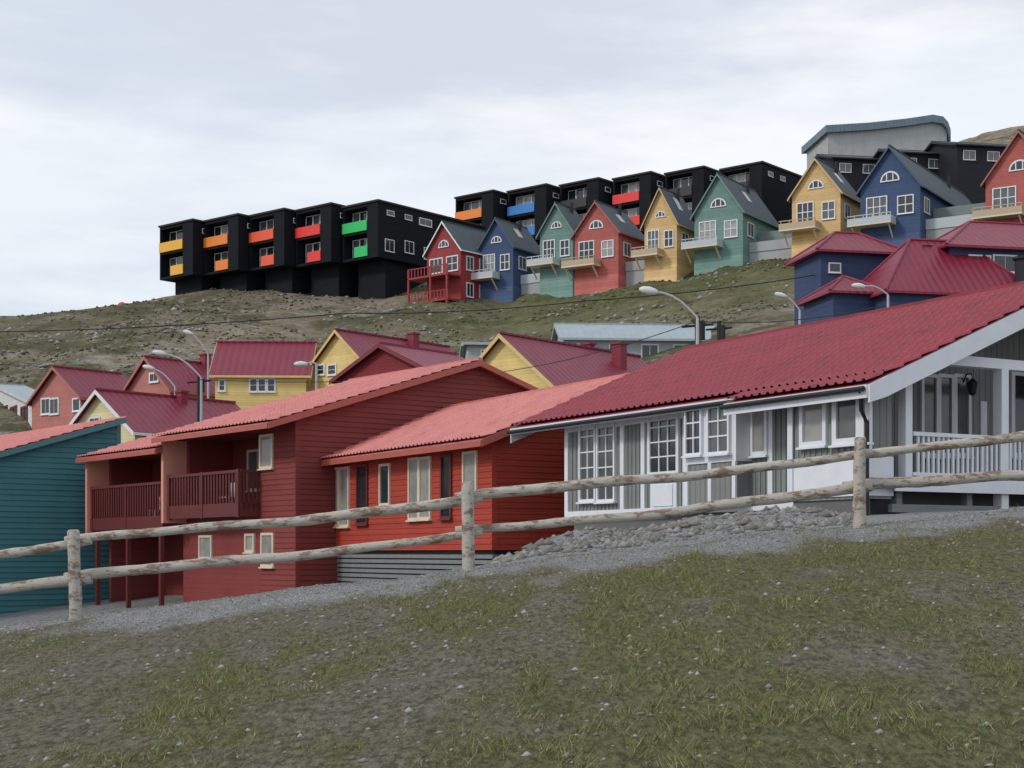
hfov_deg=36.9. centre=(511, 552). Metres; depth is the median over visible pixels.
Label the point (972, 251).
walls
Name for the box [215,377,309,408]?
walls
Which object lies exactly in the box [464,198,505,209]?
window frames
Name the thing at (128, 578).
posts
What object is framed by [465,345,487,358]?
walls
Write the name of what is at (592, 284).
storey
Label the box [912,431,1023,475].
railing
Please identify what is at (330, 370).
windows
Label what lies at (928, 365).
roof trim
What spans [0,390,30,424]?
walls
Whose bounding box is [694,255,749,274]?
storey
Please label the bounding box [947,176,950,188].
vent pipe
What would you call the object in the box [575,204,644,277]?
walls
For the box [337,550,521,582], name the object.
foundation
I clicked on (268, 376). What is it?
roof trim
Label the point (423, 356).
roof
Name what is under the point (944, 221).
terrace wall
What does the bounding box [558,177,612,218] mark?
black apartment block
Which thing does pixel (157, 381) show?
window frames
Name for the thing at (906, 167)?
roof trim
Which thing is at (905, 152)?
roof trim
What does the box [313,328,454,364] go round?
roof
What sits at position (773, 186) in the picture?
black apartment block
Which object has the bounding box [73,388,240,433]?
roof
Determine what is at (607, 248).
window frames
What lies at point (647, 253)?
balcony
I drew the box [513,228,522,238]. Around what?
rooflight
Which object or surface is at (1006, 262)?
windows
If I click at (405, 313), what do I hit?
overhead wire
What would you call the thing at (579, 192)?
windows
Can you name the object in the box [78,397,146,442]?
walls
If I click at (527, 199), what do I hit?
windows
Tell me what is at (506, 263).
windows
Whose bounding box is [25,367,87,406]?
roof trim
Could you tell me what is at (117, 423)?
trim
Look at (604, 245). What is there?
windows
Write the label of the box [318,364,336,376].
window frames
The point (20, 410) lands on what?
window frames
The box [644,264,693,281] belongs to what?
storey
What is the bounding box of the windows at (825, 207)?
[798,181,849,221]
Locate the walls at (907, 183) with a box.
[860,149,952,236]
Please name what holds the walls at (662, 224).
on the ground at (922, 588)
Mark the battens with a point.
(785, 448)
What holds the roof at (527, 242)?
attached to the walls at (504, 246)
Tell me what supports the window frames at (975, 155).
attached to the walls at (968, 177)
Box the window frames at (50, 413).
[40,397,79,415]
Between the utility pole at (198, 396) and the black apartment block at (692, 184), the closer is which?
the utility pole at (198, 396)
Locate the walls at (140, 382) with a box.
[127,362,214,398]
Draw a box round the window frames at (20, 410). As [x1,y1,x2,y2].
[4,405,27,421]
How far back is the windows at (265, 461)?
47.66 m
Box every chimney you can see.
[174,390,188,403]
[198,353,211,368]
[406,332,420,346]
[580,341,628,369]
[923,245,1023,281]
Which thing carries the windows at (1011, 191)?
in the window frames at (1007, 197)
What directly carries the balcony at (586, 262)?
attached to the walls at (608, 231)
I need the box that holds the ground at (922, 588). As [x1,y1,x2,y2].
[0,126,1023,767]
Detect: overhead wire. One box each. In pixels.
[0,275,814,331]
[199,321,695,381]
[699,305,883,322]
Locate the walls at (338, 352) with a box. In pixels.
[310,335,356,390]
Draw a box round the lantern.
[963,373,977,395]
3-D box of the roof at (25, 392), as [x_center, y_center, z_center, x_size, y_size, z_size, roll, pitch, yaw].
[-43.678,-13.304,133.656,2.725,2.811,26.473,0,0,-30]
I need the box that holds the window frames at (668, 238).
[647,211,688,247]
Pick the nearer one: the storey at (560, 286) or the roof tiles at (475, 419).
the roof tiles at (475, 419)
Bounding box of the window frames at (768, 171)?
[729,171,784,181]
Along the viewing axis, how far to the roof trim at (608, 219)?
166.30 m
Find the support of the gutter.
attached to the roof trim at (928, 365)
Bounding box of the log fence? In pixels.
[0,431,1023,618]
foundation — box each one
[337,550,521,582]
[574,511,755,530]
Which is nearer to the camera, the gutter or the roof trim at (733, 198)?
the gutter
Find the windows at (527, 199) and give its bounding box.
[517,193,557,226]
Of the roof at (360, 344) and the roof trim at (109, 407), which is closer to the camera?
the roof trim at (109, 407)
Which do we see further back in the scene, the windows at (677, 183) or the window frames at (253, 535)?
the windows at (677, 183)
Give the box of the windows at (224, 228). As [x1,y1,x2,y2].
[215,224,249,260]
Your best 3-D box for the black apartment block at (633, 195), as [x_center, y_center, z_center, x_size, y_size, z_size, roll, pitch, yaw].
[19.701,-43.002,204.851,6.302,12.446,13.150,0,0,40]
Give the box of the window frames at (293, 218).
[260,218,295,254]
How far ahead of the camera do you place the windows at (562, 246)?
169.28 m
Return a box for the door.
[650,482,677,509]
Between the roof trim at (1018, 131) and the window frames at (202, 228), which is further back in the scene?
the window frames at (202, 228)
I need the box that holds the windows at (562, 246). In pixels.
[544,222,568,256]
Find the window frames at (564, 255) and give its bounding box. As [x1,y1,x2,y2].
[543,221,569,257]
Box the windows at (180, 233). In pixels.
[170,229,203,265]
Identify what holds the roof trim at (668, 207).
on the walls at (662, 224)
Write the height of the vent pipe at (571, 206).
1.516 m
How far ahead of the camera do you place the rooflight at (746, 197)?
161.99 m
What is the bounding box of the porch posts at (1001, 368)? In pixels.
[898,356,1023,508]
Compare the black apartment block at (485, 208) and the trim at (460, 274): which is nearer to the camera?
the trim at (460, 274)
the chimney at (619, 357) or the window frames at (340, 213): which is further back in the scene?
the window frames at (340, 213)
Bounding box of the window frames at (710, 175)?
[673,175,713,208]
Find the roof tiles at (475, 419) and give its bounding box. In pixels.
[320,376,620,457]
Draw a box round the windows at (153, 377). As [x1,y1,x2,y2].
[150,374,156,380]
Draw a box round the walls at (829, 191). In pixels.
[792,161,859,242]
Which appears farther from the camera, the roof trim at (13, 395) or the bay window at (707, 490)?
the roof trim at (13, 395)
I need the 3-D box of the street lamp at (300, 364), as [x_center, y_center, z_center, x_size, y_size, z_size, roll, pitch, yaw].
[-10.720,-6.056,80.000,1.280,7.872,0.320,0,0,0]
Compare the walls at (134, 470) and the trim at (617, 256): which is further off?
the trim at (617, 256)
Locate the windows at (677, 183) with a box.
[674,176,713,209]
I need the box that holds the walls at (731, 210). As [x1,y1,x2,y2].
[694,177,776,259]
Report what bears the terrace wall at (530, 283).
on the ground at (922, 588)
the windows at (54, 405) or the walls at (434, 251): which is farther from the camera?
the walls at (434, 251)
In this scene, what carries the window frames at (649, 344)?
attached to the walls at (634, 348)
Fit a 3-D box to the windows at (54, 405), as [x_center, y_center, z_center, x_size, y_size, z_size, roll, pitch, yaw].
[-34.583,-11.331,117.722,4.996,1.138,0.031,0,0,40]
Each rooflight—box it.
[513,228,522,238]
[615,214,625,223]
[672,197,682,211]
[741,191,751,202]
[833,172,843,183]
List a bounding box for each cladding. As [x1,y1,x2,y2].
[0,428,116,613]
[261,369,524,592]
[336,428,573,549]
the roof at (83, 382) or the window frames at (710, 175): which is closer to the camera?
the roof at (83, 382)
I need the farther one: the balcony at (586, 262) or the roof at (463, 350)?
the balcony at (586, 262)
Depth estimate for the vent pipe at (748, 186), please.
164.28 m
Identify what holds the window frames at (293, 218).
in the black apartment block at (272, 240)
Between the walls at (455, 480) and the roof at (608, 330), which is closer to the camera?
the walls at (455, 480)
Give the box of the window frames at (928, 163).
[912,158,938,168]
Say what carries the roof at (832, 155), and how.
on the walls at (855, 178)
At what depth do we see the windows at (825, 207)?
153.56 m
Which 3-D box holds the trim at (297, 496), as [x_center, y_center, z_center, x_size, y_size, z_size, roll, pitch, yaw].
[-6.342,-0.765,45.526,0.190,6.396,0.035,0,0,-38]
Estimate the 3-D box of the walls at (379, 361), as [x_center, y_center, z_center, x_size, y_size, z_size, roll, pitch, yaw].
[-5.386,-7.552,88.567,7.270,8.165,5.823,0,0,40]
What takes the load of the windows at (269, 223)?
in the black apartment block at (272, 240)
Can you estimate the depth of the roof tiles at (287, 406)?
49.92 m
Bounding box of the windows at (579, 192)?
[569,187,609,218]
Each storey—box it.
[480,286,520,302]
[540,273,574,297]
[574,273,625,295]
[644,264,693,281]
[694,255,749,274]
[792,239,820,256]
[874,232,925,246]
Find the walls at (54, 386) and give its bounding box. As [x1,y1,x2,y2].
[32,372,85,429]
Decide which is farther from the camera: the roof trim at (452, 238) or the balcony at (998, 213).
the roof trim at (452, 238)
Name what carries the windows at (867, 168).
attached to the walls at (855, 178)
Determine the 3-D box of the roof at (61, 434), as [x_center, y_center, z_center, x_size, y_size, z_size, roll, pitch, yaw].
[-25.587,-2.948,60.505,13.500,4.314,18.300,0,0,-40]
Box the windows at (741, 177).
[729,172,784,181]
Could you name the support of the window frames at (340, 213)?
in the black apartment block at (319, 241)
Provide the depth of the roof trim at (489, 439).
40.20 m
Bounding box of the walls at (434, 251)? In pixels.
[427,225,479,299]
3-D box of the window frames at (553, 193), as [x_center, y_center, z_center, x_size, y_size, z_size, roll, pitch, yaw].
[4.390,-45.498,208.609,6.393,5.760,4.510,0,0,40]
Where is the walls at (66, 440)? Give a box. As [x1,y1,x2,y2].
[0,426,115,611]
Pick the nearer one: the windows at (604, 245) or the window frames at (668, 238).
the window frames at (668, 238)
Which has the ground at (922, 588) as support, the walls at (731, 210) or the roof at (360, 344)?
the walls at (731, 210)
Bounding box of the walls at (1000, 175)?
[986,133,1023,222]
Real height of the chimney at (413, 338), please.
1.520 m
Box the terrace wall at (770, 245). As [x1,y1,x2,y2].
[749,230,791,262]
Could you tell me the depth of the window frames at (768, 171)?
195.36 m
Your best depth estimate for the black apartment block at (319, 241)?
183.45 m
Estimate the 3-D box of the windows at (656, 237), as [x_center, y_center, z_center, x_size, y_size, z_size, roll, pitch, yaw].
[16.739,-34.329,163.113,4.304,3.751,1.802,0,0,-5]
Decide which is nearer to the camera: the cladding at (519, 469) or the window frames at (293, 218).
the cladding at (519, 469)
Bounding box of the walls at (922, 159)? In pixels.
[876,152,937,175]
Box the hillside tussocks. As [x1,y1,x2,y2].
[0,258,793,385]
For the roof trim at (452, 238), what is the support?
attached to the roof at (467, 238)
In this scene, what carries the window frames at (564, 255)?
attached to the walls at (564, 232)
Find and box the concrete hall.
[801,115,950,167]
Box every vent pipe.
[519,220,521,230]
[570,202,572,213]
[618,204,620,214]
[676,188,679,202]
[747,180,749,193]
[835,162,837,174]
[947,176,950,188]
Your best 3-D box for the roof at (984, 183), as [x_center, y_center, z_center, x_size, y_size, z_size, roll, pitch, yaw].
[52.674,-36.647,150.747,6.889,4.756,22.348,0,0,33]
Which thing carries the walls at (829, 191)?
on the ground at (922, 588)
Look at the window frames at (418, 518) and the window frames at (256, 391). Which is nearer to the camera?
the window frames at (418, 518)
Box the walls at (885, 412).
[569,328,1023,511]
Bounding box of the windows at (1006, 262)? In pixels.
[830,256,1014,271]
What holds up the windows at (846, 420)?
attached to the walls at (885, 412)
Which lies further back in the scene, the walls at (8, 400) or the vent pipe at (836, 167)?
the vent pipe at (836, 167)
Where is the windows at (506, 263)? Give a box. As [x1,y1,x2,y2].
[484,237,525,270]
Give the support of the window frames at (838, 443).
attached to the walls at (885, 412)
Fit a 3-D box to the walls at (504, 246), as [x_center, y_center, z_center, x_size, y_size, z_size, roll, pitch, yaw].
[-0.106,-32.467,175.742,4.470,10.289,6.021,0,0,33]
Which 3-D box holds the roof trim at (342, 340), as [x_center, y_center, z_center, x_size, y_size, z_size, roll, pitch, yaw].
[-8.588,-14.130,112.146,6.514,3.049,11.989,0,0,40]
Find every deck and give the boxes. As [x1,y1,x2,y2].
[407,263,460,303]
[793,477,1023,514]
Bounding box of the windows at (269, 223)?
[260,219,295,266]
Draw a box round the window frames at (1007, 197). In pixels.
[992,159,1023,208]
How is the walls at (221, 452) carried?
on the ground at (922, 588)
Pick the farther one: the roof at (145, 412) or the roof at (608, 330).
the roof at (608, 330)
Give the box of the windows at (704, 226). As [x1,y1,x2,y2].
[700,199,753,239]
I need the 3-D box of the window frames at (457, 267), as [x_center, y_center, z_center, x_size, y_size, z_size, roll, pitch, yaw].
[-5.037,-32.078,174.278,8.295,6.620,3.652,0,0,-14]
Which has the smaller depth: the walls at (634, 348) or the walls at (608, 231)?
the walls at (634, 348)
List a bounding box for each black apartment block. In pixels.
[158,218,219,294]
[203,213,264,290]
[248,207,310,293]
[294,202,357,297]
[341,199,485,298]
[454,189,507,230]
[506,183,559,244]
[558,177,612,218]
[611,171,664,235]
[664,165,720,213]
[719,161,801,229]
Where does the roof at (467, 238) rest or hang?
on the walls at (434, 251)
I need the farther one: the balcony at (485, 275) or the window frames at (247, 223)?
the window frames at (247, 223)
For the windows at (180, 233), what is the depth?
193.99 m
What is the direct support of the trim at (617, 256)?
attached to the walls at (608, 231)
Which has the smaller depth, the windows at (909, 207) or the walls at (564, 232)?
the windows at (909, 207)
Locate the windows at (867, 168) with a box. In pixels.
[840,163,873,172]
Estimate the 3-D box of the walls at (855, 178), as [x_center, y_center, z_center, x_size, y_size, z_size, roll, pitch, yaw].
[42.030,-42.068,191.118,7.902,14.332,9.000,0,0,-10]
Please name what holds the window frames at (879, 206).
attached to the walls at (907, 183)
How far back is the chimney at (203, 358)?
117.23 m
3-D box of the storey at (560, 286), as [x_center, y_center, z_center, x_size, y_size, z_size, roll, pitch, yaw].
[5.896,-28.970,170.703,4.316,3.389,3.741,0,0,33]
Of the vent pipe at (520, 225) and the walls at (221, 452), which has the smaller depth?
the walls at (221, 452)
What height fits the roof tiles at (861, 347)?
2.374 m
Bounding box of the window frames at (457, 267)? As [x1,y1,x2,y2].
[429,240,479,297]
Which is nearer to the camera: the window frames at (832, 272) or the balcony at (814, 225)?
the window frames at (832, 272)
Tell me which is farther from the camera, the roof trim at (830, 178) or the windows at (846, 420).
the roof trim at (830, 178)
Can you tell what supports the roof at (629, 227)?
on the walls at (608, 231)
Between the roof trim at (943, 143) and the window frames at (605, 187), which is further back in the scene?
the window frames at (605, 187)
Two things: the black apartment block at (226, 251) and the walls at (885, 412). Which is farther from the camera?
the black apartment block at (226, 251)
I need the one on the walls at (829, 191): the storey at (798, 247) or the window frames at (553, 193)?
the storey at (798, 247)
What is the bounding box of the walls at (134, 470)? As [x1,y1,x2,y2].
[109,453,186,601]
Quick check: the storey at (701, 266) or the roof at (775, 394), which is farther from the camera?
the storey at (701, 266)
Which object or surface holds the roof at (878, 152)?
on the walls at (922, 159)
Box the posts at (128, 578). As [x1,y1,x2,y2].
[95,531,163,607]
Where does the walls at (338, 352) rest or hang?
on the ground at (922, 588)
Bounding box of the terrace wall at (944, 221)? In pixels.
[926,202,985,238]
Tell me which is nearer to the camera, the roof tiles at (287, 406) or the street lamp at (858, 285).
the roof tiles at (287, 406)
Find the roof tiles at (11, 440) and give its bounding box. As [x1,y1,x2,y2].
[0,416,125,450]
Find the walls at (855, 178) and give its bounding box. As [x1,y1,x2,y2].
[819,157,877,191]
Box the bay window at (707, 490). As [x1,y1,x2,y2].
[684,409,751,505]
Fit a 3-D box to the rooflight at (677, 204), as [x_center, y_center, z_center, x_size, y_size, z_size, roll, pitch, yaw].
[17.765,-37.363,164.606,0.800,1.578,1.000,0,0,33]
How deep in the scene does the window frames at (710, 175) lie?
197.96 m
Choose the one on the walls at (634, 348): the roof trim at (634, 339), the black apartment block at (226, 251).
the roof trim at (634, 339)
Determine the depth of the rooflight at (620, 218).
168.17 m
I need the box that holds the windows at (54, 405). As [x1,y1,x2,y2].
[42,399,78,412]
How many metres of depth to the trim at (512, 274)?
172.00 m
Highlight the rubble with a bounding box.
[487,505,852,564]
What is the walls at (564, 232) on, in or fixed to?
on the ground at (922, 588)
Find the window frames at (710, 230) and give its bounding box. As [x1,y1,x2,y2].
[699,198,754,239]
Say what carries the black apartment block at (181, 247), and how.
on the ground at (922, 588)
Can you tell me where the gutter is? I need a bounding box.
[506,386,865,433]
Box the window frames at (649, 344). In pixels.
[577,343,687,357]
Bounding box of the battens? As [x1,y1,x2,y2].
[571,402,850,511]
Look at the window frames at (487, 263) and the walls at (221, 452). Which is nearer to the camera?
the walls at (221, 452)
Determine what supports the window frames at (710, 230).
attached to the walls at (731, 210)
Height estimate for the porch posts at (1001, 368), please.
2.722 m
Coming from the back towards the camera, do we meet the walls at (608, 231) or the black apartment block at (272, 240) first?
the black apartment block at (272, 240)
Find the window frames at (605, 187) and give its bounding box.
[568,187,610,217]
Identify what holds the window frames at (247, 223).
in the black apartment block at (226, 251)
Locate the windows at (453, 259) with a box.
[430,241,472,296]
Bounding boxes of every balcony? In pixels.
[90,469,259,530]
[471,268,499,290]
[527,254,559,279]
[561,255,600,280]
[631,245,663,270]
[681,235,722,263]
[779,217,820,246]
[847,211,895,238]
[972,202,1023,222]
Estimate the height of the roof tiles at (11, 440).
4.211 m
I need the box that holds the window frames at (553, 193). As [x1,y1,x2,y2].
[516,193,558,225]
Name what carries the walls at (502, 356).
on the ground at (922, 588)
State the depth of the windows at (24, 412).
124.56 m
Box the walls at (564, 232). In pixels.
[540,206,574,275]
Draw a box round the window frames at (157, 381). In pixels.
[148,372,159,383]
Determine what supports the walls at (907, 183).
on the ground at (922, 588)
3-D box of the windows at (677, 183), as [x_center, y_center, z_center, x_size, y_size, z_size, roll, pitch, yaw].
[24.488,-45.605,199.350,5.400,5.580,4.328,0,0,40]
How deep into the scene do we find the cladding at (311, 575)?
46.32 m
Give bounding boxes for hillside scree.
[0,260,792,381]
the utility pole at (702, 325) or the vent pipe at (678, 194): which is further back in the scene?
the vent pipe at (678, 194)
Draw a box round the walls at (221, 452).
[187,367,527,601]
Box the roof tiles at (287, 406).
[76,359,480,456]
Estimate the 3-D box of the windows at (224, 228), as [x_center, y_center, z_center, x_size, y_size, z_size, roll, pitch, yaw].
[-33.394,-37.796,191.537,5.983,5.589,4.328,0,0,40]
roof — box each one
[0,383,34,400]
[0,417,125,451]
[27,365,127,404]
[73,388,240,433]
[76,357,538,458]
[125,355,214,393]
[209,341,316,375]
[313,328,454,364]
[322,372,630,460]
[332,341,464,382]
[423,220,486,256]
[460,342,490,357]
[478,217,539,253]
[483,331,648,385]
[511,281,1023,428]
[537,201,581,238]
[552,323,716,340]
[571,200,644,239]
[641,186,693,230]
[691,172,778,226]
[784,220,1023,305]
[788,157,859,201]
[816,154,879,158]
[857,144,971,205]
[874,148,934,157]
[925,141,1007,151]
[982,129,1023,188]
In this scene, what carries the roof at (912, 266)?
on the wing
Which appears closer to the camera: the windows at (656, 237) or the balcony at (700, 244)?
the balcony at (700, 244)
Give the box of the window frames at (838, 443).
[576,371,1023,503]
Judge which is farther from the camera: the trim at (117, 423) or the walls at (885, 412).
the trim at (117, 423)
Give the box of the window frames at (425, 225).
[354,210,431,259]
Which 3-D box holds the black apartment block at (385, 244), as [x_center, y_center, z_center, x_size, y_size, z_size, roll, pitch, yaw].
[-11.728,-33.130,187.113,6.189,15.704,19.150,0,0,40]
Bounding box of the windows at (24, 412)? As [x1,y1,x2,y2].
[6,407,26,419]
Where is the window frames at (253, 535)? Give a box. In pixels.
[198,433,274,568]
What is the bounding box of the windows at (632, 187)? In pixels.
[622,181,661,216]
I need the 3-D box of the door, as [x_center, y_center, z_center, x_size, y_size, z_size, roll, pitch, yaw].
[3.178,-1.189,32.183,0.070,0.713,0.934,0,0,-30]
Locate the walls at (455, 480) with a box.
[337,431,573,545]
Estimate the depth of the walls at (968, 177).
178.48 m
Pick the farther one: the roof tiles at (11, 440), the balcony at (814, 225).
the balcony at (814, 225)
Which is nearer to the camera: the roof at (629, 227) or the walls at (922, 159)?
the roof at (629, 227)
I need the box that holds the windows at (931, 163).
[911,158,937,167]
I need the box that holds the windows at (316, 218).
[306,213,342,262]
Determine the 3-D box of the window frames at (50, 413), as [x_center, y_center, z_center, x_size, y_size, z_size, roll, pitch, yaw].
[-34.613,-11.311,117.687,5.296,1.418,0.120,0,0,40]
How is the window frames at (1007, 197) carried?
attached to the walls at (1000, 175)
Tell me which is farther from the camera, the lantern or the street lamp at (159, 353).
the street lamp at (159, 353)
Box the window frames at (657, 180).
[621,180,662,216]
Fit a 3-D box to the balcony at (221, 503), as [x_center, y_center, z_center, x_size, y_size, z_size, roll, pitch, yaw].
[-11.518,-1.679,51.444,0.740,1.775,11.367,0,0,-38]
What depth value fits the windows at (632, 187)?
201.42 m
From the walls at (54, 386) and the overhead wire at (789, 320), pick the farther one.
the walls at (54, 386)
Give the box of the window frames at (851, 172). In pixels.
[839,163,874,173]
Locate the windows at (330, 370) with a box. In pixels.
[318,365,334,373]
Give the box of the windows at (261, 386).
[220,379,273,390]
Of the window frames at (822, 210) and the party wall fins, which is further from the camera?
the window frames at (822, 210)
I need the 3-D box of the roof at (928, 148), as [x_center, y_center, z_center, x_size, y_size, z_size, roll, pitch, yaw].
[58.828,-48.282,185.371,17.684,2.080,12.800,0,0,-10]
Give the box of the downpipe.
[859,392,868,515]
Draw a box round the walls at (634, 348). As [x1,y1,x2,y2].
[557,336,694,354]
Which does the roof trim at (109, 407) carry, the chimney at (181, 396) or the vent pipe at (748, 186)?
the chimney at (181, 396)
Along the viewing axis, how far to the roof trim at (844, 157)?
186.29 m
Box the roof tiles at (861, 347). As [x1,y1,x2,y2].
[511,284,1023,424]
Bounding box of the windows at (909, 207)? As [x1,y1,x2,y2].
[867,172,928,216]
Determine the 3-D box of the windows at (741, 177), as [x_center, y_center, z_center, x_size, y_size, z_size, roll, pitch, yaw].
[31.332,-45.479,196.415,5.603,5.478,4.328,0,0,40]
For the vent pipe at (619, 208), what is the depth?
169.62 m
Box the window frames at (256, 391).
[218,378,275,392]
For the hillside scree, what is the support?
on the ground at (922, 588)
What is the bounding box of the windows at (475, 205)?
[464,199,505,224]
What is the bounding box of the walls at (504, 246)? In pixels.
[480,221,539,289]
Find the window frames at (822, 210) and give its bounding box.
[796,180,850,221]
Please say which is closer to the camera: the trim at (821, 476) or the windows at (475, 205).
the trim at (821, 476)
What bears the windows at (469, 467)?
attached to the window frames at (418, 518)
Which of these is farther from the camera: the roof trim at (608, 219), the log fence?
the roof trim at (608, 219)
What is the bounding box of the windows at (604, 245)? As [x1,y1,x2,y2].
[580,221,629,258]
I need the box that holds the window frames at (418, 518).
[333,450,477,527]
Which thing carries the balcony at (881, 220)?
attached to the walls at (907, 183)
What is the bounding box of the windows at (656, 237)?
[648,212,687,247]
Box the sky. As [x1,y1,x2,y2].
[0,0,1023,315]
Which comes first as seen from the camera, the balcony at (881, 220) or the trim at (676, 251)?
the balcony at (881, 220)
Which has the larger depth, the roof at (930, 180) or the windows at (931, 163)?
the windows at (931, 163)
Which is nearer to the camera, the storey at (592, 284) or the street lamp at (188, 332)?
the street lamp at (188, 332)
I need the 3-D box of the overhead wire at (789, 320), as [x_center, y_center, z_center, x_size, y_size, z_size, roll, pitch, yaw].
[9.544,-8.394,54.000,0.027,0.756,9.481,0,0,-32]
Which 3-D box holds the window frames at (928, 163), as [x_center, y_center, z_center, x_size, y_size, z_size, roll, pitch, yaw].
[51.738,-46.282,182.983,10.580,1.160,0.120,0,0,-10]
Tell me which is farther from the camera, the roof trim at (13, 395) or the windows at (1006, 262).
the roof trim at (13, 395)
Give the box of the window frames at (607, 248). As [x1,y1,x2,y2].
[579,220,630,258]
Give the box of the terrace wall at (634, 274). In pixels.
[625,259,644,286]
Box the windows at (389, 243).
[353,211,430,258]
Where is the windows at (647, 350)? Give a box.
[610,345,682,356]
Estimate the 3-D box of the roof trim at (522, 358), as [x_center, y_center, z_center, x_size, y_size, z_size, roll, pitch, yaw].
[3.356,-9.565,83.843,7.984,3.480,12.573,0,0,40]
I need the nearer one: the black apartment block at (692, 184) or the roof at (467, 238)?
the roof at (467, 238)
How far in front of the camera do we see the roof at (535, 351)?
81.04 m
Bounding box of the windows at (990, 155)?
[964,151,998,160]
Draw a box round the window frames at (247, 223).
[214,223,249,270]
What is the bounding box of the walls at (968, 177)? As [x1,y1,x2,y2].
[927,144,1005,203]
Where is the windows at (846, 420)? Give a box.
[581,375,1023,498]
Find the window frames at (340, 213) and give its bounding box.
[306,213,342,250]
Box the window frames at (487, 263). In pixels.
[483,236,526,271]
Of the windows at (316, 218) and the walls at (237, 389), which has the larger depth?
the windows at (316, 218)
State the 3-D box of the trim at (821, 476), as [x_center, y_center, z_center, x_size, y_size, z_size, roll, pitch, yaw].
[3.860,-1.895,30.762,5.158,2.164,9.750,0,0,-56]
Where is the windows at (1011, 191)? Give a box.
[994,161,1023,207]
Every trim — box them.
[0,387,26,402]
[0,418,125,457]
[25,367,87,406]
[69,390,153,435]
[76,361,537,462]
[123,357,214,395]
[209,343,317,378]
[295,419,300,587]
[310,329,358,364]
[321,426,513,465]
[329,343,422,384]
[423,221,482,257]
[459,342,489,355]
[460,251,460,299]
[477,218,539,254]
[479,333,553,386]
[491,441,496,549]
[510,308,1023,442]
[512,247,512,301]
[535,203,575,239]
[551,324,708,340]
[564,398,986,516]
[570,201,644,241]
[572,232,572,296]
[617,231,618,288]
[640,188,693,231]
[676,223,676,280]
[690,174,778,227]
[742,211,742,264]
[787,158,859,202]
[803,155,878,174]
[839,191,840,230]
[855,146,955,205]
[872,149,939,157]
[919,184,919,237]
[923,142,1006,151]
[980,130,1023,189]
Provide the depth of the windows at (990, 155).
178.34 m
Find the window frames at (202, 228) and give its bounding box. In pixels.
[170,228,203,264]
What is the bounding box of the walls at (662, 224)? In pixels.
[645,191,693,269]
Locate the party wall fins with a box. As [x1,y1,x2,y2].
[85,441,186,532]
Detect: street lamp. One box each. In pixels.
[142,365,175,394]
[152,350,202,420]
[183,330,208,398]
[294,361,317,388]
[639,286,698,343]
[775,292,800,324]
[851,283,888,306]
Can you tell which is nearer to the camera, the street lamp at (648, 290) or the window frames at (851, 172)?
the street lamp at (648, 290)
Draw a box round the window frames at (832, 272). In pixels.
[828,254,1017,273]
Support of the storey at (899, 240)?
on the walls at (907, 183)
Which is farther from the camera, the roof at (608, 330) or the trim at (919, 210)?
the trim at (919, 210)
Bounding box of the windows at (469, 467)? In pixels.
[335,453,474,524]
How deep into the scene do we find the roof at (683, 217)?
163.88 m
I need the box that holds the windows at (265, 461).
[200,436,270,564]
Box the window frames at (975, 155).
[963,150,999,161]
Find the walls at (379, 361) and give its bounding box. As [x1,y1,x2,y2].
[338,348,416,382]
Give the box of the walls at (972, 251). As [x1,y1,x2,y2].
[947,248,1023,259]
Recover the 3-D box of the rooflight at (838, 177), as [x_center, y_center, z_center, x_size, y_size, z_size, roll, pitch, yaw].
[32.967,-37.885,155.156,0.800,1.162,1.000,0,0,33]
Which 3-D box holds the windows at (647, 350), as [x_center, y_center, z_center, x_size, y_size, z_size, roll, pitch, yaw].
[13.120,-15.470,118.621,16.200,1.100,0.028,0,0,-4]
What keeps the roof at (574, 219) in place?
attached to the walls at (564, 232)
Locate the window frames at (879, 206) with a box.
[866,171,929,216]
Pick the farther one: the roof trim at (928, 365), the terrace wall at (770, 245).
the terrace wall at (770, 245)
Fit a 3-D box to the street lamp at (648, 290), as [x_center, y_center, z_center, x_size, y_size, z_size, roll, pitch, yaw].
[5.948,-5.507,58.000,2.312,9.112,0.320,0,0,0]
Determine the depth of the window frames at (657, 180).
201.27 m
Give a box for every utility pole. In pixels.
[187,375,210,421]
[682,316,712,344]
[706,321,731,339]
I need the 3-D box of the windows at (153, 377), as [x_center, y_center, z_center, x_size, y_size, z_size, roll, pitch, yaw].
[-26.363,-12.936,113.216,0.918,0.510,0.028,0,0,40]
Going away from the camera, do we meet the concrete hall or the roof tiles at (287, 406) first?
the roof tiles at (287, 406)
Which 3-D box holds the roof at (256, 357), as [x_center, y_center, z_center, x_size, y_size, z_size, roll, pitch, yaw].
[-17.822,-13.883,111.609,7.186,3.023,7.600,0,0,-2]
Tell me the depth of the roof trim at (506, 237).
173.05 m
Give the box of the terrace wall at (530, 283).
[521,268,539,294]
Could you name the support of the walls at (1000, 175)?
on the ground at (922, 588)
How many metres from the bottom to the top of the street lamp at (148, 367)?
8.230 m
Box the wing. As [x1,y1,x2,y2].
[794,253,942,324]
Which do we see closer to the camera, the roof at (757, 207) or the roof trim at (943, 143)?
the roof at (757, 207)
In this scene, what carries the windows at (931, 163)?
attached to the window frames at (928, 163)
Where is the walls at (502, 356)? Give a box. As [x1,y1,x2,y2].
[483,340,548,388]
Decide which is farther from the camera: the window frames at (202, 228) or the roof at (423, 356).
the window frames at (202, 228)
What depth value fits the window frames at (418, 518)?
41.74 m

